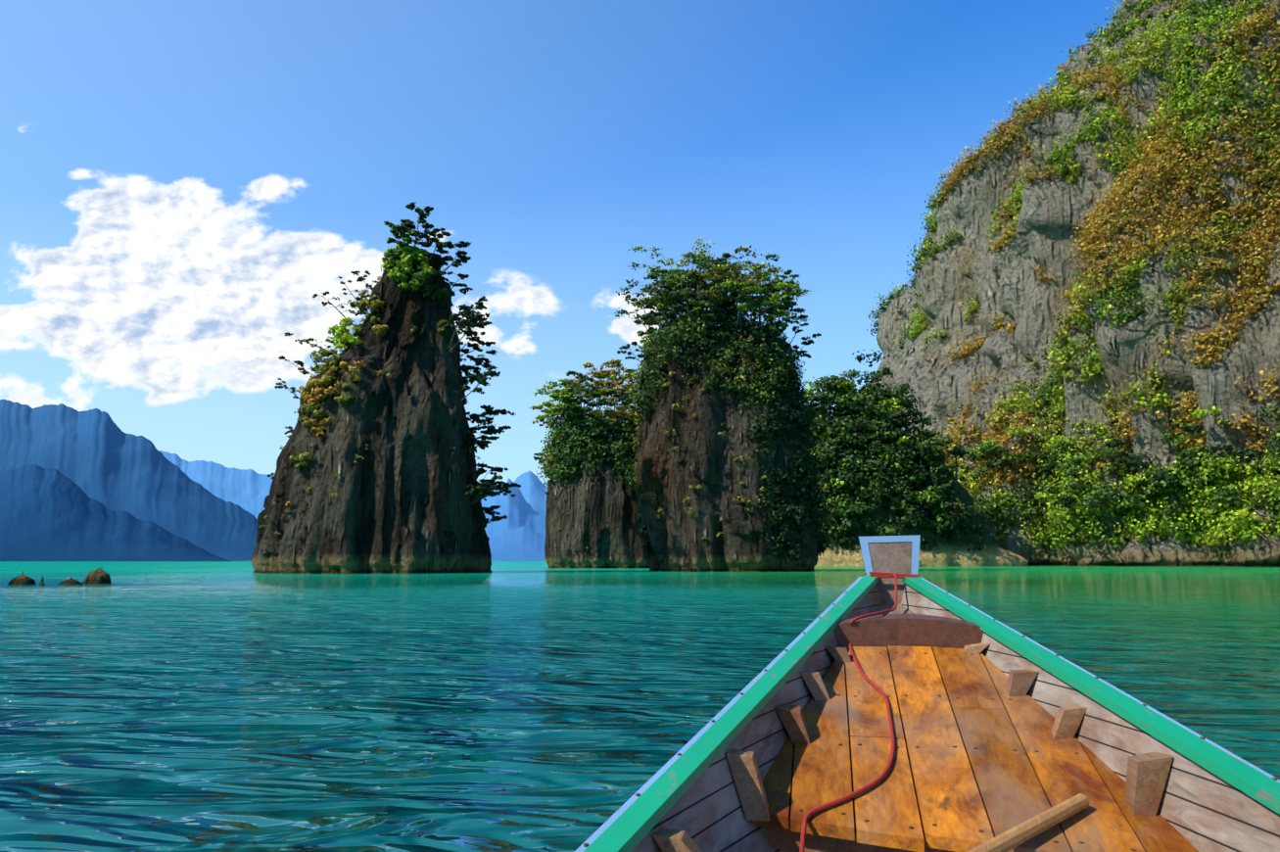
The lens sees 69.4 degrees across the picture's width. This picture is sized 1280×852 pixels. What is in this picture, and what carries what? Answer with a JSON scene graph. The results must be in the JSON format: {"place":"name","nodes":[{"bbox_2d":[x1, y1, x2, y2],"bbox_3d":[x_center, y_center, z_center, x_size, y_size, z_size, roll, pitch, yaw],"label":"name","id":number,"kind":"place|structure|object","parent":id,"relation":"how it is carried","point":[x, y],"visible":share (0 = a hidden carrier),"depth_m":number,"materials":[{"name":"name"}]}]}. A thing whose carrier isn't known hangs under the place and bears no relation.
{"place":"outdoors","nodes":[
{"label":"outdoors","id":0,"kind":"place"},
{"bbox_2d":[0,464,230,561],"bbox_3d":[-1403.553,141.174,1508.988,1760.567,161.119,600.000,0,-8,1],"label":"mountains","id":1,"kind":"structure","parent":0,"point":[55,514],"depth_m":1287.15,"materials":[{"name":"blue stone"}]},
{"bbox_2d":[0,399,257,561],"bbox_3d":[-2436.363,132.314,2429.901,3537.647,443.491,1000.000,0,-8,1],"label":"mountains","id":2,"kind":"structure","parent":0,"point":[101,457],"depth_m":2150.04,"materials":[{"name":"blue stone"}]},
{"bbox_2d":[158,450,547,515],"bbox_3d":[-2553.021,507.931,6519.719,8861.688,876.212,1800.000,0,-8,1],"label":"mountains","id":3,"kind":"structure","parent":0,"point":[234,486],"depth_m":6213.71,"materials":[{"name":"blue stone"}]},
{"bbox_2d":[237,477,545,541],"bbox_3d":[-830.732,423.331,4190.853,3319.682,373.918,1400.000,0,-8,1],"label":"mountains","id":4,"kind":"structure","parent":0,"point":[518,510],"depth_m":3841.79,"materials":[{"name":"blue stone"}]},
{"bbox_2d":[488,526,545,561],"bbox_3d":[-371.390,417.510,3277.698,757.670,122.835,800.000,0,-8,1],"label":"mountains","id":5,"kind":"structure","parent":0,"point":[522,544],"depth_m":2999.74,"materials":[{"name":"blue stone"}]},
{"bbox_2d":[0,0,1122,486],"label":"sky","id":6,"kind":"structure","parent":0,"point":[181,180],"materials":[{"name":"blue"}]},
{"bbox_2d":[0,561,1279,851],"bbox_3d":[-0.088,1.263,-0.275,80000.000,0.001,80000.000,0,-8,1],"label":"lake water","id":7,"kind":"structure","parent":0,"point":[243,706],"depth_m":10.05,"materials":[{"name":"teal liquid"}]},
{"bbox_2d":[7,568,36,584],"bbox_3d":[-33.233,8.306,49.692,1.312,1.230,1.050,0,-8,1],"label":"lake rock","id":8,"kind":"object","parent":7,"relation":"in","point":[22,579],"visible":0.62,"depth_m":49.44,"materials":[{"name":"brown stone"}]},
{"bbox_2d":[38,574,45,585],"bbox_3d":[-31.002,8.203,47.938,0.563,0.930,0.352,0,-8,1],"label":"lake rock","id":9,"kind":"object","parent":7,"relation":"in","point":[42,583],"visible":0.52,"depth_m":47.92,"materials":[{"name":"brown stone"}]},
{"bbox_2d":[57,574,82,584],"bbox_3d":[-30.617,8.407,49.659,1.254,1.021,0.946,0,-8,1],"label":"lake rock","id":10,"kind":"object","parent":7,"relation":"in","point":[71,581],"visible":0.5,"depth_m":49.45,"materials":[{"name":"brown stone"}]},
{"bbox_2d":[83,566,111,583],"bbox_3d":[-30.202,8.411,51.535,1.468,1.552,1.028,0,-8,1],"label":"lake rock","id":11,"kind":"object","parent":7,"relation":"in","point":[99,576],"visible":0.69,"depth_m":51.19,"materials":[{"name":"brown stone"}]},
{"bbox_2d":[251,245,492,573],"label":"rock formation","id":12,"kind":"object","parent":7,"relation":"in","point":[401,504],"depth_m":93.95,"materials":[{"name":"grey stone"}]},
{"bbox_2d":[544,419,649,568],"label":"rock formation","id":13,"kind":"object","parent":7,"relation":"in","point":[601,506],"depth_m":150.47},
{"bbox_2d":[634,324,818,571],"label":"rock formation","id":14,"kind":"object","parent":7,"relation":"in","point":[666,476],"depth_m":107.76,"materials":[{"name":"grey stone"}]},
{"bbox_2d":[574,534,1279,851],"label":"longtail boat","id":15,"kind":"object","parent":7,"relation":"on","point":[891,700],"visible":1,"depth_m":2.94,"materials":[{"name":"brown wood"}]},
{"bbox_2d":[814,430,1028,566],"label":"wooded hill","id":16,"kind":"structure","parent":0,"point":[944,552],"depth_m":207.04,"materials":[{"name":"beige stone"}]},
{"bbox_2d":[832,0,1279,567],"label":"cliff","id":17,"kind":"structure","parent":0,"point":[1044,231],"depth_m":242.16,"materials":[{"name":"grey stone"}]},
{"bbox_2d":[259,0,1279,566],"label":"trees","id":18,"kind":"object","parent":17,"relation":"on","point":[853,421],"depth_m":206.74,"materials":[{"name":"green plant"}]}
]}

